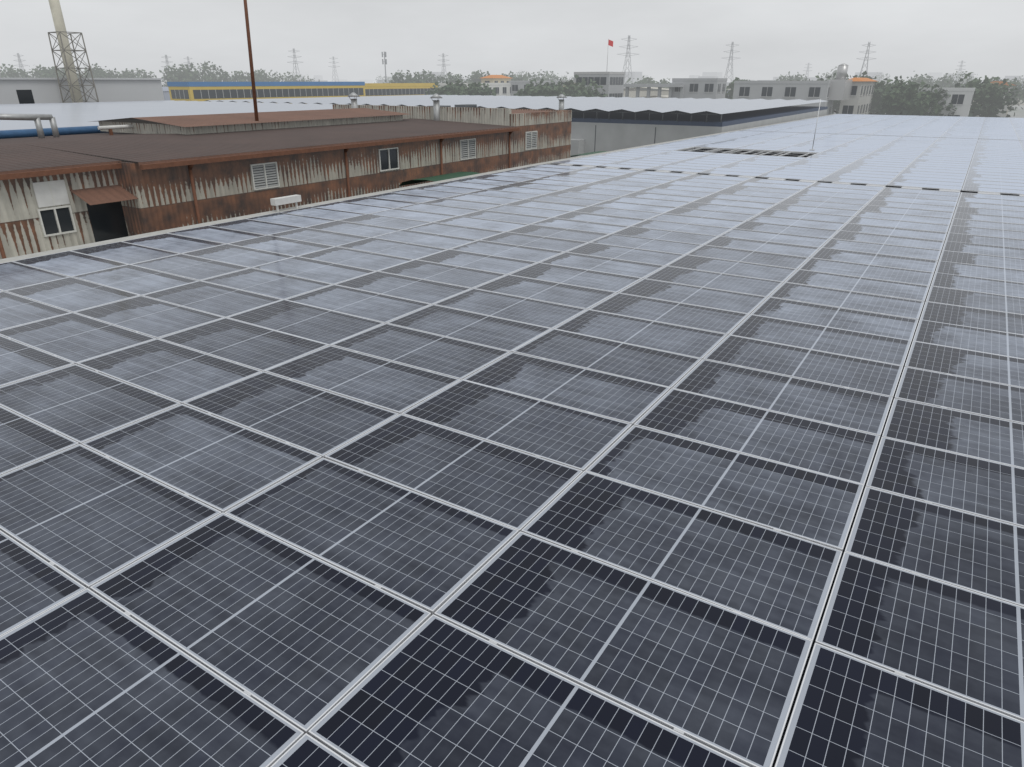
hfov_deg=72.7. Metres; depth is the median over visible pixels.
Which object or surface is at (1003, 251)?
panel
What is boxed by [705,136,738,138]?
panel
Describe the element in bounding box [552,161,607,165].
panel
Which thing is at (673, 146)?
panel
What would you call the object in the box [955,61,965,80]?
pylon
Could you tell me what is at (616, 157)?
panel
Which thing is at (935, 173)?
panel
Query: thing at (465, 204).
panel
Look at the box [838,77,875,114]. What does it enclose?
building
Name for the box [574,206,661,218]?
panel
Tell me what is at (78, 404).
panel
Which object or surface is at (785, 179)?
ridge gutter roof
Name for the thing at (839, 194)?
panel
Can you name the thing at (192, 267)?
panel
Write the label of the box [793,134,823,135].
panel
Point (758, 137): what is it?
panel
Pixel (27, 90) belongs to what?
building
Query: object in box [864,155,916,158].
panel
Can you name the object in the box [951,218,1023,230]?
panel
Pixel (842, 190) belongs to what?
panel
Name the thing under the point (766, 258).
panel
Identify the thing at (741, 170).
panel
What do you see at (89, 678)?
panel
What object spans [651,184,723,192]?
panel
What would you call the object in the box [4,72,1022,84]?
skyline blocks
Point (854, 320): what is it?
panel
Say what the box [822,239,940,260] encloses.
panel
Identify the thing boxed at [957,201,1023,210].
panel
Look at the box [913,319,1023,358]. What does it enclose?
panel
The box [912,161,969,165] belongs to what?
panel
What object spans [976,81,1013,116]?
building
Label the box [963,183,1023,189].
panel
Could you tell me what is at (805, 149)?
panel
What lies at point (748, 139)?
panel
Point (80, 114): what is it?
warehouse
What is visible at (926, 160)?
panel
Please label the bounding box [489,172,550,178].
panel
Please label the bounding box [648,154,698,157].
panel
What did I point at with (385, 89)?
yellow building
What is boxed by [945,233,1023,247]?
panel
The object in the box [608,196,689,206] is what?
panel
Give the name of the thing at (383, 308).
panel
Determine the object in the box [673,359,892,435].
panel
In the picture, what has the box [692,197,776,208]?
panel
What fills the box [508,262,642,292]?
panel
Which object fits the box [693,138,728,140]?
panel
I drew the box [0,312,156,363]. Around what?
panel
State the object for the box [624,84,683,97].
link bridge
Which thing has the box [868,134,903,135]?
panel
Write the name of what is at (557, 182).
panel
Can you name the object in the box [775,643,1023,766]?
panel
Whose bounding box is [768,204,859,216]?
panel
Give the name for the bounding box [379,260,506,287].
panel
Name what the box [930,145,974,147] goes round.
panel
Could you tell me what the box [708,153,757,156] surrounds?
panel
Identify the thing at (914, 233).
panel
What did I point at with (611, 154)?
panel
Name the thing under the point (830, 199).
panel
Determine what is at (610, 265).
panel
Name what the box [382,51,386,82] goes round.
telecom mast
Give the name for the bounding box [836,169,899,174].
panel
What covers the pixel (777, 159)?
panel
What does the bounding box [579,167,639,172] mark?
panel
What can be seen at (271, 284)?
panel
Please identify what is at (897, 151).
panel
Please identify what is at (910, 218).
panel
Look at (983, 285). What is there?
panel
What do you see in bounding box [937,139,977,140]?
panel
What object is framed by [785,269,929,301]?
panel
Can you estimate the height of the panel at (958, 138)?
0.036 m
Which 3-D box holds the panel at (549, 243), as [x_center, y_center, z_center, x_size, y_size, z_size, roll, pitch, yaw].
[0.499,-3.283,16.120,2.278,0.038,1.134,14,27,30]
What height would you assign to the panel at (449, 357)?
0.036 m
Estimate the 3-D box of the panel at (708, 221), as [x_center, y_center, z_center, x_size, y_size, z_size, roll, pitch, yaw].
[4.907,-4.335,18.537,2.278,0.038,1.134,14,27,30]
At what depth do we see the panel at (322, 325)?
10.73 m
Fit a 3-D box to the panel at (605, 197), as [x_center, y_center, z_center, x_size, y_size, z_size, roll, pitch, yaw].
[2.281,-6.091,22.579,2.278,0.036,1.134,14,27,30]
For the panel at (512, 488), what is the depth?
6.66 m
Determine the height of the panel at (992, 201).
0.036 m
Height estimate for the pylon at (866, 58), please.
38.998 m
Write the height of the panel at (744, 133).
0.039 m
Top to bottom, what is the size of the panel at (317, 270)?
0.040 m
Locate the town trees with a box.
[0,61,1023,117]
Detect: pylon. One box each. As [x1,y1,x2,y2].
[13,53,27,77]
[161,55,170,81]
[287,48,302,80]
[328,57,339,81]
[438,53,448,74]
[618,35,637,83]
[723,42,739,83]
[803,63,811,76]
[856,42,876,74]
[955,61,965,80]
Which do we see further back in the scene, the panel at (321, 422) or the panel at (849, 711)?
the panel at (321, 422)
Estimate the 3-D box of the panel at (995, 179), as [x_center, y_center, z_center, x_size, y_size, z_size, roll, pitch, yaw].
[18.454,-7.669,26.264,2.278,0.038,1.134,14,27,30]
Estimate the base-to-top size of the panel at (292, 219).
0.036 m
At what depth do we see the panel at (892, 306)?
11.76 m
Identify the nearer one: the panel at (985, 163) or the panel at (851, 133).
the panel at (985, 163)
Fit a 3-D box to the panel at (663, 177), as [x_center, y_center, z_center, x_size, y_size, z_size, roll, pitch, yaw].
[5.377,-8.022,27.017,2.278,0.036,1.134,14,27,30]
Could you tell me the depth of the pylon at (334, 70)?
975.88 m
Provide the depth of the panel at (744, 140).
44.84 m
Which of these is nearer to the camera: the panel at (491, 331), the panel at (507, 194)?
the panel at (491, 331)
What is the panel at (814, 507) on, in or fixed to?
on the solar roof deck
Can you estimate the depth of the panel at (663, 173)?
27.90 m
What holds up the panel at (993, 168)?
on the solar roof deck
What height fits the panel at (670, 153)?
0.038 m
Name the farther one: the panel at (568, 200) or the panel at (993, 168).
the panel at (993, 168)
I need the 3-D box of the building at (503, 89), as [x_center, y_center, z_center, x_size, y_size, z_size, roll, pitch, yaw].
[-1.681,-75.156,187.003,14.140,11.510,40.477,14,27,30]
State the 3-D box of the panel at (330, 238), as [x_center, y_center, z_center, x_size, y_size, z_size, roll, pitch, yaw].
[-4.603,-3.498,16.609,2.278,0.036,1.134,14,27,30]
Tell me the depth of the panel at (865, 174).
27.73 m
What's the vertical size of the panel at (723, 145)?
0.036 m
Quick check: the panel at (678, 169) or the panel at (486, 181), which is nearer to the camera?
the panel at (486, 181)
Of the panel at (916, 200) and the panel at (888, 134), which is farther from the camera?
the panel at (888, 134)
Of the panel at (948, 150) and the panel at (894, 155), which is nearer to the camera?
the panel at (894, 155)
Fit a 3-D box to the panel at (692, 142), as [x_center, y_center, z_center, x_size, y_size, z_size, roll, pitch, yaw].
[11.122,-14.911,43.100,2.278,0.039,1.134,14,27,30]
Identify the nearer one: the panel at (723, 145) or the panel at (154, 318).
the panel at (154, 318)
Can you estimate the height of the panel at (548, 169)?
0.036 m
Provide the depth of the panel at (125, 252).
15.05 m
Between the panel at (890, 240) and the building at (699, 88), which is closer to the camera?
the panel at (890, 240)
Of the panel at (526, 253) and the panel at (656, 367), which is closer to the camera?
the panel at (656, 367)
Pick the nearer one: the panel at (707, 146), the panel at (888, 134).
the panel at (707, 146)
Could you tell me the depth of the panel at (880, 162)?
32.13 m
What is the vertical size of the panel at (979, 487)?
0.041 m
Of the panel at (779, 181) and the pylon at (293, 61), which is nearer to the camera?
the panel at (779, 181)
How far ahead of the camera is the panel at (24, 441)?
7.13 m
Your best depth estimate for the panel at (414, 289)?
12.49 m
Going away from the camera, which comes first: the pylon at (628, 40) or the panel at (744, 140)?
the panel at (744, 140)
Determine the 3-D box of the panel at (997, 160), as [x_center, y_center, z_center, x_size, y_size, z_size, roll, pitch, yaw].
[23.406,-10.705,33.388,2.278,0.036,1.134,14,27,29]
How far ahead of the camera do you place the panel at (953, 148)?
39.63 m
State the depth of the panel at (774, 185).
24.70 m
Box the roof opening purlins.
[676,147,816,157]
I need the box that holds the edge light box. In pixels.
[270,195,300,211]
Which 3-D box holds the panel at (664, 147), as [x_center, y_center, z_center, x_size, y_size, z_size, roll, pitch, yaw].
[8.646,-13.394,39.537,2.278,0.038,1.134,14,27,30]
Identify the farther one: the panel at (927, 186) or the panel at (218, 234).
the panel at (927, 186)
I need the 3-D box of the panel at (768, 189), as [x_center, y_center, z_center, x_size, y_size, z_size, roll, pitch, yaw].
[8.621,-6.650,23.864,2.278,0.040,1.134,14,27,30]
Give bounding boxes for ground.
[373,82,1023,117]
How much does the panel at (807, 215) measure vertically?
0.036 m
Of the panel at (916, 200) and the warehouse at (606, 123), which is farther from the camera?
the warehouse at (606, 123)
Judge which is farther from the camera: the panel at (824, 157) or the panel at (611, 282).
the panel at (824, 157)
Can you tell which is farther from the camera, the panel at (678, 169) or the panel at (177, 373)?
the panel at (678, 169)
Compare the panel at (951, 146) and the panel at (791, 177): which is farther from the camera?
the panel at (951, 146)
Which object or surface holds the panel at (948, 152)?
on the solar roof deck
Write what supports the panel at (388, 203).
on the solar roof deck
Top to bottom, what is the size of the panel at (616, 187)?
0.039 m
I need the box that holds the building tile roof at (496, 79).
[481,75,510,82]
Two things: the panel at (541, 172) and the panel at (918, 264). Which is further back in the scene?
the panel at (541, 172)
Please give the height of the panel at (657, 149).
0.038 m
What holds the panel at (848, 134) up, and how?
on the solar roof deck
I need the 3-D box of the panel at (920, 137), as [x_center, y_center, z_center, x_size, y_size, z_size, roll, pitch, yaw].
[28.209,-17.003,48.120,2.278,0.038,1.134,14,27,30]
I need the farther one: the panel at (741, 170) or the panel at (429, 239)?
the panel at (741, 170)
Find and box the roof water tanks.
[827,63,852,99]
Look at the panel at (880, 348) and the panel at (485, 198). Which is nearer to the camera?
the panel at (880, 348)
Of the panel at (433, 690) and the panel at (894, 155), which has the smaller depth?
the panel at (433, 690)
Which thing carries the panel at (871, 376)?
on the solar roof deck
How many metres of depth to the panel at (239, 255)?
14.79 m
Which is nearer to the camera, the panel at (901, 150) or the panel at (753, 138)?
the panel at (901, 150)
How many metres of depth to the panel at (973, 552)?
5.58 m
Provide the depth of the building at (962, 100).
119.66 m
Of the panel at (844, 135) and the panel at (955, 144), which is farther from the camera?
the panel at (844, 135)
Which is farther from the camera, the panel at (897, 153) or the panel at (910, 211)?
the panel at (897, 153)
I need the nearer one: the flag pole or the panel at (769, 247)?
the panel at (769, 247)
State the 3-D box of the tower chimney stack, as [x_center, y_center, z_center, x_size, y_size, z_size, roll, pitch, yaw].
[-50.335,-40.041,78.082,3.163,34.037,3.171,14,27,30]
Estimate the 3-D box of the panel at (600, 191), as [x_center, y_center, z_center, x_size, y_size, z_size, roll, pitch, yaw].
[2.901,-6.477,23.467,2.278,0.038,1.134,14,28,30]
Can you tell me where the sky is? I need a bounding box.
[0,0,1023,81]
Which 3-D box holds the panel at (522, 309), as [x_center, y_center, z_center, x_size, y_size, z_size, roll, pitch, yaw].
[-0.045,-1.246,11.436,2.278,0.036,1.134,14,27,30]
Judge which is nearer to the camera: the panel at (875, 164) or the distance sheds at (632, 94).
the panel at (875, 164)
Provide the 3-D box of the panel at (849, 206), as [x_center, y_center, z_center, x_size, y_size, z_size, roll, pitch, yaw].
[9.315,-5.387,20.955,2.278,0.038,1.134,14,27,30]
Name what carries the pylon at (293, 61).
on the ground
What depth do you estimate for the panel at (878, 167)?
30.18 m
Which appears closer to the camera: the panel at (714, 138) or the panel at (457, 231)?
the panel at (457, 231)
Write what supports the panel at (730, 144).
on the solar roof deck
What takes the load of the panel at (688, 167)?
on the solar roof deck
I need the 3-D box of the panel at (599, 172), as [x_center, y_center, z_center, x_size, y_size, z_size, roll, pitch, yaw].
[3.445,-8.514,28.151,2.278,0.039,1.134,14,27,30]
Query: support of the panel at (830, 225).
on the solar roof deck
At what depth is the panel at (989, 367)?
9.12 m
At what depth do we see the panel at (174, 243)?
15.88 m
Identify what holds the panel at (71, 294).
on the solar roof deck
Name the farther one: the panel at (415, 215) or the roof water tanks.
the roof water tanks
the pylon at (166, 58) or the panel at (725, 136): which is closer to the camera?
the panel at (725, 136)
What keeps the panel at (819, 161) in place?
on the solar roof deck
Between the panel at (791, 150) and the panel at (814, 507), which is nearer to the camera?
the panel at (814, 507)
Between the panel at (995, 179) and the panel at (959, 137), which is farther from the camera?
the panel at (959, 137)
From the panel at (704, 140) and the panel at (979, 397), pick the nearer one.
the panel at (979, 397)
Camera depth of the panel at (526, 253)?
15.21 m
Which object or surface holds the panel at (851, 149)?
on the solar roof deck
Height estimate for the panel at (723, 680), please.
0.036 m
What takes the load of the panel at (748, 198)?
on the solar roof deck
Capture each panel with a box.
[0,261,68,290]
[0,291,71,329]
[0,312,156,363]
[0,335,74,386]
[0,364,180,444]
[0,406,78,475]
[0,444,221,589]
[0,530,86,636]
[0,588,303,766]
[5,277,139,312]
[13,251,127,276]
[71,241,179,263]
[72,264,197,295]
[74,296,224,338]
[77,339,261,403]
[82,404,321,512]
[90,513,430,733]
[121,233,223,253]
[131,254,249,280]
[142,281,282,316]
[158,317,328,371]
[168,226,264,243]
[182,244,294,267]
[183,371,398,457]
[200,268,332,299]
[208,219,302,234]
[224,458,518,614]
[226,299,384,344]
[228,235,334,255]
[246,212,336,226]
[252,256,375,284]
[264,345,460,413]
[270,227,369,246]
[271,733,355,766]
[281,207,364,219]
[285,285,431,322]
[297,247,412,270]
[306,220,401,236]
[308,614,748,766]
[311,202,393,213]
[324,414,582,531]
[331,323,510,378]
[334,271,471,303]
[336,237,447,259]
[338,214,430,229]
[339,197,416,207]
[367,192,441,202]
[371,208,457,221]
[374,229,476,248]
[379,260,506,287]
[387,304,551,351]
[390,188,464,197]
[398,203,479,215]
[401,379,631,471]
[404,222,502,239]
[415,184,483,192]
[416,249,537,274]
[423,198,503,209]
[433,181,501,188]
[433,288,586,328]
[434,531,812,766]
[435,216,528,231]
[446,193,523,203]
[451,240,563,261]
[453,177,516,184]
[460,210,550,223]
[462,352,669,425]
[466,189,541,198]
[472,174,535,181]
[474,275,616,308]
[481,232,588,251]
[484,204,570,217]
[487,185,559,194]
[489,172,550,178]
[503,169,563,174]
[505,199,587,210]
[506,182,574,189]
[507,224,608,241]
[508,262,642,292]
[512,329,701,388]
[519,166,577,171]
[521,471,841,642]
[522,179,587,186]
[526,195,604,205]
[531,218,629,233]
[535,164,587,169]
[537,175,602,182]
[539,252,664,278]
[544,191,620,200]
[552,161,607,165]
[552,211,646,225]
[554,172,614,178]
[554,309,726,358]
[560,186,635,195]
[564,158,617,162]
[566,242,683,265]
[569,170,626,175]
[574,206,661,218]
[576,157,627,160]
[577,183,648,191]
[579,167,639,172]
[585,425,863,551]
[587,155,637,158]
[589,293,748,335]
[590,234,701,254]
[591,201,676,212]
[592,179,660,187]
[598,153,644,156]
[598,163,655,169]
[607,176,672,183]
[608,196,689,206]
[611,152,653,155]
[611,161,664,166]
[612,226,717,244]
[616,150,662,153]
[618,279,766,314]
[620,173,682,179]
[623,159,672,163]
[624,192,702,201]
[628,149,667,151]
[632,170,692,176]
[632,219,731,235]
[633,157,680,161]
[634,147,679,150]
[634,388,879,484]
[637,187,712,196]
[642,156,689,159]
[644,266,782,297]
[646,146,685,149]
[646,167,705,172]
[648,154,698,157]
[649,213,744,228]
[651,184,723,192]
[652,145,692,147]
[657,143,698,146]
[657,164,715,169]
[658,152,706,155]
[663,180,732,188]
[665,142,703,144]
[665,207,755,220]
[666,255,796,282]
[668,151,711,153]
[669,162,722,166]
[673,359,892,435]
[676,141,708,143]
[676,177,742,184]
[677,160,729,164]
[680,202,766,214]
[681,140,714,142]
[686,158,736,162]
[686,174,750,180]
[686,245,808,269]
[687,139,722,141]
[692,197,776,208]
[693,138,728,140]
[694,145,736,148]
[695,156,743,160]
[699,137,732,138]
[699,170,763,176]
[703,154,750,158]
[703,335,902,396]
[704,144,741,146]
[704,236,819,257]
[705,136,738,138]
[705,193,785,203]
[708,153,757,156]
[709,143,749,145]
[709,167,769,172]
[711,135,740,137]
[715,135,743,136]
[715,142,753,143]
[715,188,793,198]
[717,134,749,135]
[719,141,758,142]
[720,165,776,170]
[720,228,829,247]
[722,133,754,134]
[724,140,762,141]
[726,163,781,167]
[726,185,800,193]
[728,132,759,133]
[729,138,766,140]
[729,314,910,365]
[733,161,788,165]
[734,147,777,150]
[734,221,837,237]
[735,138,771,139]
[736,181,807,189]
[740,137,775,138]
[740,159,794,163]
[741,130,770,131]
[742,146,783,148]
[745,178,814,185]
[747,157,799,161]
[747,215,845,230]
[751,297,917,341]
[754,155,804,159]
[757,173,823,180]
[758,209,852,222]
[766,171,829,177]
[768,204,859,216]
[769,282,923,319]
[772,168,833,173]
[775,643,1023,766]
[776,149,822,152]
[778,199,864,209]
[780,137,816,138]
[780,166,839,171]
[782,148,827,150]
[785,146,830,148]
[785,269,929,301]
[786,164,843,168]
[787,194,870,204]
[789,135,823,136]
[790,161,848,166]
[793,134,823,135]
[796,144,838,146]
[796,190,875,199]
[797,159,852,163]
[799,143,840,144]
[799,258,933,285]
[802,158,855,161]
[802,186,879,194]
[807,156,859,159]
[810,182,883,190]
[810,247,937,271]
[812,154,862,157]
[815,552,1023,721]
[817,152,865,156]
[819,177,889,185]
[821,151,869,154]
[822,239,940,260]
[824,136,859,137]
[825,149,871,152]
[826,174,893,181]
[827,135,862,136]
[829,148,875,151]
[830,230,943,249]
[831,134,865,135]
[832,172,896,177]
[834,133,867,134]
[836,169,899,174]
[837,132,870,133]
[840,223,946,240]
[842,167,902,172]
[845,165,905,169]
[845,486,1023,606]
[847,217,949,232]
[849,162,907,166]
[854,211,951,224]
[855,160,910,165]
[858,158,912,162]
[860,205,953,217]
[862,157,914,160]
[863,136,899,137]
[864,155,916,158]
[866,135,901,136]
[866,200,955,211]
[866,437,1023,526]
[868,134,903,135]
[868,153,918,156]
[871,133,905,134]
[872,151,920,155]
[872,195,956,205]
[874,150,922,153]
[877,149,923,151]
[877,191,958,201]
[881,187,959,195]
[882,398,1023,467]
[887,181,961,190]
[889,142,931,144]
[892,178,963,185]
[895,175,964,181]
[895,367,1023,423]
[899,173,965,178]
[900,137,936,139]
[901,170,965,175]
[902,136,938,138]
[904,135,940,137]
[904,168,966,173]
[905,341,1023,387]
[906,134,941,135]
[906,165,967,170]
[910,163,968,167]
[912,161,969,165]
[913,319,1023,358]
[914,159,969,163]
[916,157,970,161]
[919,155,971,159]
[920,302,1023,334]
[921,154,971,157]
[922,152,972,155]
[924,151,972,153]
[925,149,973,152]
[926,286,1023,314]
[928,148,973,150]
[929,147,974,149]
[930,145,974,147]
[931,272,1023,297]
[932,144,975,146]
[933,143,975,145]
[934,142,976,144]
[935,141,976,142]
[935,261,1023,282]
[936,140,976,141]
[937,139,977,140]
[939,138,977,139]
[939,250,1023,269]
[940,136,977,138]
[942,241,1023,258]
[945,136,978,137]
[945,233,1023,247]
[948,225,1023,238]
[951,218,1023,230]
[953,212,1023,223]
[955,206,1023,216]
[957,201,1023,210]
[958,196,1023,205]
[960,192,1023,200]
[962,186,1023,194]
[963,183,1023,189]
[964,179,1023,185]
[966,176,1023,182]
[967,171,1023,176]
[967,174,1023,179]
[968,168,1023,173]
[969,166,1023,170]
[970,162,1023,165]
[970,164,1023,168]
[971,160,1023,163]
[972,156,1023,159]
[972,158,1023,161]
[979,138,1018,139]
[982,133,1016,134]
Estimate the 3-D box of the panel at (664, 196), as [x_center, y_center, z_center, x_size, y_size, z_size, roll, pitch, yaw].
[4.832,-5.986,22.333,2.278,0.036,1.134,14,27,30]
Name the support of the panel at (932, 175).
on the solar roof deck
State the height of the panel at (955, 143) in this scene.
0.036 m
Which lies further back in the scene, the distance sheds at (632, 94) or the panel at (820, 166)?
the distance sheds at (632, 94)
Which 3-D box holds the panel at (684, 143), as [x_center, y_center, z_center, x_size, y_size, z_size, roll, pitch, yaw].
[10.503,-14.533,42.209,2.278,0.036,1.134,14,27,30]
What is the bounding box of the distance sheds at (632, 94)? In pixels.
[161,82,1023,114]
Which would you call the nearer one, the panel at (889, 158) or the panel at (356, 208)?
the panel at (356, 208)
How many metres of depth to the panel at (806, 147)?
39.85 m
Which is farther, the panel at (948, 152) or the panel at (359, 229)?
the panel at (948, 152)
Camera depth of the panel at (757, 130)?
54.99 m
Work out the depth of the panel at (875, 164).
31.31 m
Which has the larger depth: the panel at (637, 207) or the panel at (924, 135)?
the panel at (924, 135)
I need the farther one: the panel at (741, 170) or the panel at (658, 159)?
the panel at (658, 159)
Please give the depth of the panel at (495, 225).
18.10 m
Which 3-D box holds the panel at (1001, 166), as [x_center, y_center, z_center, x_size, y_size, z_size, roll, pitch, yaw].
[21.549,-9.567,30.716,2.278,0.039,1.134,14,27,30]
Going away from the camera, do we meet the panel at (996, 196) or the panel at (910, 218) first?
the panel at (910, 218)
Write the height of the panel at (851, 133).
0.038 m
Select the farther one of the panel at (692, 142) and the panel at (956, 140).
the panel at (956, 140)
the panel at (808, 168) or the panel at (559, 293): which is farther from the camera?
the panel at (808, 168)
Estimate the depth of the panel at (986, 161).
32.37 m
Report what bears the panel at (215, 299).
on the solar roof deck
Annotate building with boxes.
[0,78,164,103]
[167,82,364,103]
[365,83,437,95]
[438,81,564,95]
[672,78,726,98]
[733,81,833,114]
[838,77,875,114]
[918,88,974,116]
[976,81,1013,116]
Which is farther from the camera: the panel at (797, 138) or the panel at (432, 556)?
the panel at (797, 138)
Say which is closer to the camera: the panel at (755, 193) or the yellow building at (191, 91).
the panel at (755, 193)
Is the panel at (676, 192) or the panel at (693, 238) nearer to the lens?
the panel at (693, 238)
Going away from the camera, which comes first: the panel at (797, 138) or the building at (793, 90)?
the panel at (797, 138)
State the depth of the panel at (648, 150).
37.72 m
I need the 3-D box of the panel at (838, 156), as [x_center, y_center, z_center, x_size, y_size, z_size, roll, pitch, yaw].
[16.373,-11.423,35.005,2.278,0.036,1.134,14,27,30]
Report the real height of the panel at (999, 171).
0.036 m
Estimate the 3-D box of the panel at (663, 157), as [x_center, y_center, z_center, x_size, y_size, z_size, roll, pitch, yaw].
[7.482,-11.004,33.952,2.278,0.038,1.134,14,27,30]
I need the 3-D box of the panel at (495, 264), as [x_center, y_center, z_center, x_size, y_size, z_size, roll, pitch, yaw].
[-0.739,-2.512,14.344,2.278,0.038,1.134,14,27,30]
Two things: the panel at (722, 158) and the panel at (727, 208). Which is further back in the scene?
the panel at (722, 158)
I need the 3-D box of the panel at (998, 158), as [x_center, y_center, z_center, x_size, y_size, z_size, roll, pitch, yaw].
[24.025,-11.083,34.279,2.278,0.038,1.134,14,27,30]
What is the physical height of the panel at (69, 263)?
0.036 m
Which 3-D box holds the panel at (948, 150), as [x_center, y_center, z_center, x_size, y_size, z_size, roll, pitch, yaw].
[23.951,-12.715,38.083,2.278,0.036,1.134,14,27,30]
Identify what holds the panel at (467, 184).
on the solar roof deck
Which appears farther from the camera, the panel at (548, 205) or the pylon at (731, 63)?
the pylon at (731, 63)
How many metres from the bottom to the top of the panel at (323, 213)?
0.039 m
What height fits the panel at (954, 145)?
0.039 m
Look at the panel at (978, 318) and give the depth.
10.90 m
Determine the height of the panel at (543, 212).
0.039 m
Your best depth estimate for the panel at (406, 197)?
22.15 m
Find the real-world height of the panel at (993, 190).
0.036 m
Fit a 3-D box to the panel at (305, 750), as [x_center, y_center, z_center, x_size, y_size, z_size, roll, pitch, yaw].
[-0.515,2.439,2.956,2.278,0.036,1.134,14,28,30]
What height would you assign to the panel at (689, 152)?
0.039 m
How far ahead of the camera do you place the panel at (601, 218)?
18.75 m
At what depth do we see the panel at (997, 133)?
52.52 m
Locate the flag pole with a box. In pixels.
[607,39,612,61]
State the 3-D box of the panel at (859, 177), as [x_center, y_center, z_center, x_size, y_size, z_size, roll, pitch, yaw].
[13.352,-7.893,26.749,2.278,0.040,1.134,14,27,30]
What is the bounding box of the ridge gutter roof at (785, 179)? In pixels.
[558,164,1023,195]
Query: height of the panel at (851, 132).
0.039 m
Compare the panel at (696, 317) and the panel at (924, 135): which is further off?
the panel at (924, 135)
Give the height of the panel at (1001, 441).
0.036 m
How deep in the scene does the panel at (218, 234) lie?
16.81 m
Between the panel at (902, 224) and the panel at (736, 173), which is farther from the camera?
the panel at (736, 173)
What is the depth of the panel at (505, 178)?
26.49 m
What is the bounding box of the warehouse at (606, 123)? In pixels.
[206,95,827,157]
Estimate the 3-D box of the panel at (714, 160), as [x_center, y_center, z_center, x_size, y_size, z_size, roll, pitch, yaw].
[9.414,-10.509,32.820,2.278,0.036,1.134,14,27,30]
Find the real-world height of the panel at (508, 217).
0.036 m
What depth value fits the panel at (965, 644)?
4.69 m
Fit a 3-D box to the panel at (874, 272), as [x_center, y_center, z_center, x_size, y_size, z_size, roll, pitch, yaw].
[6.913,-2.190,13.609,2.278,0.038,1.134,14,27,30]
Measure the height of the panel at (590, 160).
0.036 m
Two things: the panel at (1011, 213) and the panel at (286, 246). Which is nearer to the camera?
the panel at (286, 246)
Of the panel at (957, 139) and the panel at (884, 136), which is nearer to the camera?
the panel at (957, 139)
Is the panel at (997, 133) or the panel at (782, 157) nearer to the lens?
the panel at (782, 157)
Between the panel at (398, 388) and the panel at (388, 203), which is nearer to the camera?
the panel at (398, 388)
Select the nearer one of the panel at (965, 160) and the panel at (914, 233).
the panel at (914, 233)
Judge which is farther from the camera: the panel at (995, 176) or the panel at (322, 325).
the panel at (995, 176)
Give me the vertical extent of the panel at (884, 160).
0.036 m
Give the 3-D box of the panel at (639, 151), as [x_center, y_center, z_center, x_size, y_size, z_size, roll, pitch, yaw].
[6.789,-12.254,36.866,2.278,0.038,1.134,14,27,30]
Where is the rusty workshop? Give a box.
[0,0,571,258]
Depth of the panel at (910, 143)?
42.95 m
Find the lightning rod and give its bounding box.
[810,99,820,150]
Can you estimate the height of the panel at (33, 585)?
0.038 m
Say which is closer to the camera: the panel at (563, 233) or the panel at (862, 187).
the panel at (563, 233)
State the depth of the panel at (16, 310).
11.19 m
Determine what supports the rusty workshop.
on the ground
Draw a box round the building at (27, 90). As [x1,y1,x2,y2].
[0,78,164,103]
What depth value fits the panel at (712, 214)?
19.32 m
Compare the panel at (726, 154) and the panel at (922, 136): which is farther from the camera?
the panel at (922, 136)
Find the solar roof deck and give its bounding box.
[0,114,1018,766]
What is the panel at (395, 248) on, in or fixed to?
on the solar roof deck
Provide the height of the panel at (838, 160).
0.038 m
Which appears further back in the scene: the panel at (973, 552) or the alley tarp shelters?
the alley tarp shelters
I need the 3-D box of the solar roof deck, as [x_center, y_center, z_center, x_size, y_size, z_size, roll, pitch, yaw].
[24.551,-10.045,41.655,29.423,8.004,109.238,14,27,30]
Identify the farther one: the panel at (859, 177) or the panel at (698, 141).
the panel at (698, 141)
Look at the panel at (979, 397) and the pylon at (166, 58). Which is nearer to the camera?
the panel at (979, 397)
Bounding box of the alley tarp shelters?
[399,151,607,187]
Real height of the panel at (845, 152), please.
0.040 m
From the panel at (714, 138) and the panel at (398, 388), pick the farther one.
the panel at (714, 138)
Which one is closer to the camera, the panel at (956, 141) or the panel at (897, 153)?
the panel at (897, 153)
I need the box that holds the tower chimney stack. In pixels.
[48,0,98,102]
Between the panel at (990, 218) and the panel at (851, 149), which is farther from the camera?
the panel at (851, 149)
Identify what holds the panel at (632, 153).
on the solar roof deck
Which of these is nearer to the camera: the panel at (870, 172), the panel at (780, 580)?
the panel at (780, 580)
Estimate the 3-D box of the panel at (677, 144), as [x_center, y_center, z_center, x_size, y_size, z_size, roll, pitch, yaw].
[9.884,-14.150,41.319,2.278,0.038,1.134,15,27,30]
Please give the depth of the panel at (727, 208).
20.24 m
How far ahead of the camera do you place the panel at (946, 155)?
35.52 m
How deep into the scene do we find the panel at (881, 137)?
48.00 m
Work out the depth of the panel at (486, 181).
25.68 m
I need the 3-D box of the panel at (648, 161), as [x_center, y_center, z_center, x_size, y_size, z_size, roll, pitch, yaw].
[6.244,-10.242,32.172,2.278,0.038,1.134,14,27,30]
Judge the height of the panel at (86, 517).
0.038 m
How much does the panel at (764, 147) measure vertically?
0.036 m
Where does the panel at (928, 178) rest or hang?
on the solar roof deck
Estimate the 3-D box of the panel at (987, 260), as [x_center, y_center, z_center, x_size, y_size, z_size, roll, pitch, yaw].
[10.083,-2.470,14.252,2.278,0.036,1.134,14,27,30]
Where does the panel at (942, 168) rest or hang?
on the solar roof deck
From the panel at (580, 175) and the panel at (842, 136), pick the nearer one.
the panel at (580, 175)
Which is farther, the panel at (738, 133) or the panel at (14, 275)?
the panel at (738, 133)
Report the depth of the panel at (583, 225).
17.86 m
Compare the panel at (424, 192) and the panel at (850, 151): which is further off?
the panel at (850, 151)
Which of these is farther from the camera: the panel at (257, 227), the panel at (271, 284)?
the panel at (257, 227)
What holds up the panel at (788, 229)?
on the solar roof deck
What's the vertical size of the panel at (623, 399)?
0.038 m

